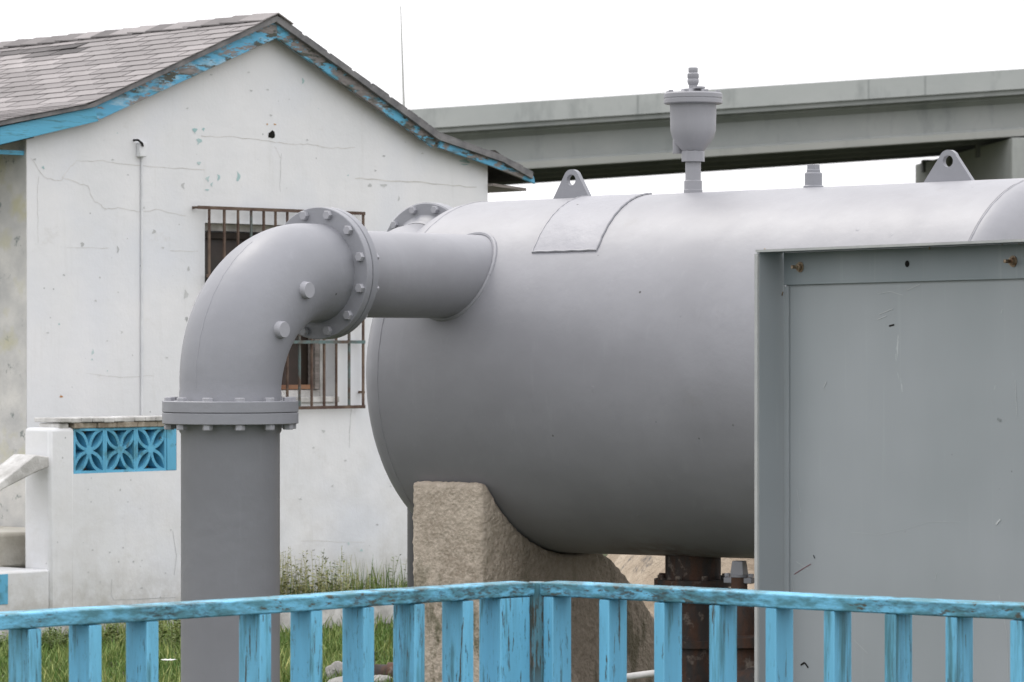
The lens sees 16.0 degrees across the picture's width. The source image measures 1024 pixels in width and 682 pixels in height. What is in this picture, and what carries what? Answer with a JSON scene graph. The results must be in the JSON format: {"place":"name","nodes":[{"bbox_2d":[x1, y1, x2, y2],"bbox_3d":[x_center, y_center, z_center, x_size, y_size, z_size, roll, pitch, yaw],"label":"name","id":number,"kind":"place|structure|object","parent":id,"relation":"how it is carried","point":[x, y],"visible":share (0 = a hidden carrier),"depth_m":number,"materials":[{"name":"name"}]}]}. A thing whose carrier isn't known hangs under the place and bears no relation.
{"place":"outdoors","nodes":[
{"label":"outdoors","id":0,"kind":"place"},
{"bbox_2d":[0,12,534,594],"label":"white house","id":1,"kind":"structure","parent":0,"point":[124,150],"depth_m":24.18,"materials":[{"name":"paint"}]},
{"bbox_2d":[205,223,338,402],"bbox_3d":[-1.679,-0.181,24.648,0.190,1.202,1.265,0,0,42],"label":"window","id":2,"kind":"structure","parent":1,"relation":"in","point":[231,229],"depth_m":24.91,"materials":[{"name":"white paint"}]},
{"bbox_2d":[192,206,364,409],"bbox_3d":[-1.558,-0.214,24.620,0.062,1.356,1.581,0,0,42],"label":"window grille","id":3,"kind":"object","parent":1,"relation":"attached to","point":[324,342],"depth_m":24.81,"materials":[{"name":"brown metal"}]},
{"bbox_2d":[0,552,607,681],"bbox_3d":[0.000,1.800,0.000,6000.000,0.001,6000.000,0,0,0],"label":"ground","id":4,"kind":"structure","parent":0,"point":[285,636],"depth_m":21.15,"materials":[{"name":"green plant"}]},
{"bbox_2d":[0,631,8,647],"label":"weed","id":5,"kind":"object","parent":4,"relation":"on","point":[4,639],"visible":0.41,"depth_m":21.18,"materials":[{"name":"green plant"}]},
{"bbox_2d":[0,526,48,639],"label":"entrance steps","id":6,"kind":"structure","parent":4,"relation":"on","point":[24,588],"depth_m":21.89,"materials":[{"name":"white paint"}]},
{"bbox_2d":[41,627,68,651],"bbox_3d":[-2.659,1.718,21.010,0.217,0.164,0.239,0,0,36],"label":"weed","id":7,"kind":"object","parent":4,"relation":"on","point":[48,638],"visible":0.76,"depth_m":20.99,"materials":[{"name":"green plant"}]},
{"bbox_2d":[44,628,68,645],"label":"weed","id":8,"kind":"object","parent":4,"relation":"on","point":[67,635],"visible":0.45,"depth_m":21.32,"materials":[{"name":"green plant"}]},
{"bbox_2d":[25,416,180,634],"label":"porch wall","id":9,"kind":"structure","parent":4,"relation":"on","point":[102,510],"depth_m":22.30,"materials":[{"name":"white paint"}]},
{"bbox_2d":[0,454,48,490],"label":"stair parapet","id":10,"kind":"structure","parent":9,"relation":"attached to","point":[14,468],"depth_m":21.80,"materials":[{"name":"white paint"}]},
{"bbox_2d":[100,623,125,646],"bbox_3d":[-2.270,1.690,21.290,0.374,0.221,0.262,0,0,-38],"label":"weed","id":11,"kind":"object","parent":4,"relation":"on","point":[113,632],"visible":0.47,"depth_m":21.26,"materials":[{"name":"green plant"}]},
{"bbox_2d":[158,619,180,648],"bbox_3d":[-2.033,1.661,21.187,0.383,0.279,0.266,0,0,36],"label":"weed","id":12,"kind":"object","parent":4,"relation":"on","point":[163,634],"visible":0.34,"depth_m":21.18,"materials":[{"name":"green plant"}]},
{"bbox_2d":[162,412,298,681],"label":"riser pipe","id":13,"kind":"object","parent":4,"relation":"on","point":[230,505],"visible":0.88,"depth_m":14.15,"materials":[{"name":"metal"}]},
{"bbox_2d":[162,207,372,412],"bbox_3d":[-1.017,-0.131,14.433,0.534,0.820,0.820,0,0,38],"label":"pipe elbow","id":14,"kind":"object","parent":13,"relation":"on","point":[265,298],"visible":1,"depth_m":14.27,"materials":[{"name":"grey metal"}]},
{"bbox_2d":[280,546,352,594],"bbox_3d":[-1.472,1.581,24.256,0.864,0.438,0.380,0,0,8],"label":"weed","id":15,"kind":"object","parent":4,"relation":"on","point":[286,589],"visible":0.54,"depth_m":24.21,"materials":[{"name":"green plant"}]},
{"bbox_2d":[281,564,371,593],"bbox_3d":[-1.306,1.649,24.522,0.809,0.302,0.325,0,0,0],"label":"weed","id":16,"kind":"object","parent":4,"relation":"on","point":[321,576],"visible":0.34,"depth_m":24.53,"materials":[{"name":"green plant"}]},
{"bbox_2d":[319,552,346,591],"bbox_3d":[-1.224,1.590,24.656,0.216,0.420,0.124,0,0,-30],"label":"weed","id":17,"kind":"object","parent":4,"relation":"on","point":[332,569],"visible":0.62,"depth_m":24.67,"materials":[{"name":"green plant"}]},
{"bbox_2d":[324,661,342,677],"bbox_3d":[-0.915,1.760,19.200,0.158,0.156,0.125,0,0,24],"label":"stone","id":18,"kind":"object","parent":4,"relation":"on","point":[333,666],"visible":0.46,"depth_m":19.16,"materials":[{"name":"grey stone"}]},
{"bbox_2d":[328,676,342,681],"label":"stone","id":19,"kind":"object","parent":4,"relation":"on","point":[337,679],"visible":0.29,"depth_m":18.47,"materials":[{"name":"grey stone"}]},
{"bbox_2d":[280,605,392,632],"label":"kerb","id":20,"kind":"structure","parent":4,"relation":"on","point":[384,611],"depth_m":22.83,"materials":[{"name":"white paint"}]},
{"bbox_2d":[333,572,384,590],"bbox_3d":[-1.021,1.688,24.879,0.457,0.225,0.252,0,0,0],"label":"weed","id":21,"kind":"object","parent":4,"relation":"on","point":[364,580],"visible":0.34,"depth_m":24.93,"materials":[{"name":"green plant"}]},
{"bbox_2d":[374,651,392,676],"bbox_3d":[-0.701,1.706,19.008,0.180,0.182,0.124,0,0,8],"label":"pipe fitting","id":22,"kind":"object","parent":4,"relation":"on","point":[383,669],"visible":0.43,"depth_m":18.96,"materials":[{"name":"brown metal"}]},
{"bbox_2d":[374,675,392,681],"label":"stone","id":23,"kind":"object","parent":4,"relation":"on","point":[382,677],"visible":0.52,"depth_m":18.84,"materials":[{"name":"grey stone"}]},
{"bbox_2d":[387,554,406,586],"bbox_3d":[-0.781,1.636,25.228,0.218,0.328,0.140,0,0,21],"label":"weed","id":24,"kind":"object","parent":4,"relation":"on","point":[395,571],"visible":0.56,"depth_m":25.23,"materials":[{"name":"green plant"}]},
{"bbox_2d":[400,6,404,105],"bbox_3d":[-0.877,-0.455,29.502,0.043,4.510,0.040,0,0,38],"label":"antenna mast","id":25,"kind":"object","parent":4,"relation":"on","point":[403,97],"visible":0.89,"depth_m":29.49,"materials":[{"name":"grey metal"}]},
{"bbox_2d":[400,224,413,586],"bbox_3d":[-0.339,0.641,16.334,0.344,2.317,0.476,0,0,38],"label":"riser pipe","id":26,"kind":"object","parent":4,"relation":"on","point":[410,560],"visible":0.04,"depth_m":16.31,"materials":[{"name":"grey metal"}]},
{"bbox_2d":[0,581,1023,681],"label":"wooden fence","id":27,"kind":"object","parent":4,"relation":"on","point":[523,637],"visible":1,"depth_m":9.68,"materials":[{"name":"paint"}]},
{"bbox_2d":[412,481,653,681],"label":"concrete saddle","id":28,"kind":"object","parent":4,"relation":"on","point":[465,532],"visible":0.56,"depth_m":15.48,"materials":[{"name":"beige concrete"}]},
{"bbox_2d":[328,150,1023,558],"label":"pressure tank","id":29,"kind":"object","parent":28,"relation":"on","point":[568,368],"visible":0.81,"depth_m":14.95,"materials":[{"name":"metal"}]},
{"bbox_2d":[654,555,730,681],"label":"drain pipe","id":30,"kind":"object","parent":29,"relation":"attached to","point":[689,571],"visible":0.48,"depth_m":15.34,"materials":[{"name":"brown metal"}]},
{"bbox_2d":[664,67,721,192],"bbox_3d":[0.767,-0.883,15.458,0.248,0.551,0.248,0,0,38],"label":"air release valve","id":31,"kind":"object","parent":29,"relation":"on","point":[693,118],"visible":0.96,"depth_m":15.39,"materials":[{"name":"paint"}]},
{"bbox_2d":[571,666,578,681],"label":"stone","id":32,"kind":"object","parent":4,"relation":"on","point":[574,678],"visible":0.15,"depth_m":15.58,"materials":[{"name":"stone"}]},
{"bbox_2d":[627,670,653,679],"bbox_3d":[0.485,1.526,14.000,0.255,0.547,0.036,0,0,0],"label":"white pipe","id":33,"kind":"object","parent":4,"relation":"on","point":[641,674],"visible":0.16,"depth_m":13.99,"materials":[{"name":"paint"}]},
{"bbox_2d":[606,554,753,617],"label":"rocky bank","id":34,"kind":"structure","parent":4,"relation":"on","point":[642,569],"depth_m":18.07,"materials":[{"name":"stone"}]},
{"bbox_2d":[410,69,1023,184],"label":"highway overpass","id":35,"kind":"object","parent":4,"relation":"on","point":[974,121],"visible":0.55,"depth_m":149.87,"materials":[{"name":"concrete"}]},
{"bbox_2d":[724,560,753,681],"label":"gate valve","id":36,"kind":"object","parent":4,"relation":"on","point":[738,576],"visible":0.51,"depth_m":14.93,"materials":[{"name":"paint"}]},
{"bbox_2d":[754,239,1023,681],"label":"steel panel","id":37,"kind":"object","parent":4,"relation":"on","point":[888,421],"visible":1,"depth_m":11.84,"materials":[{"name":"grey metal"}]},
{"bbox_2d":[0,0,1023,200],"label":"sky","id":38,"kind":"structure","parent":0,"point":[456,52],"materials":[{"name":"white"}]}
]}

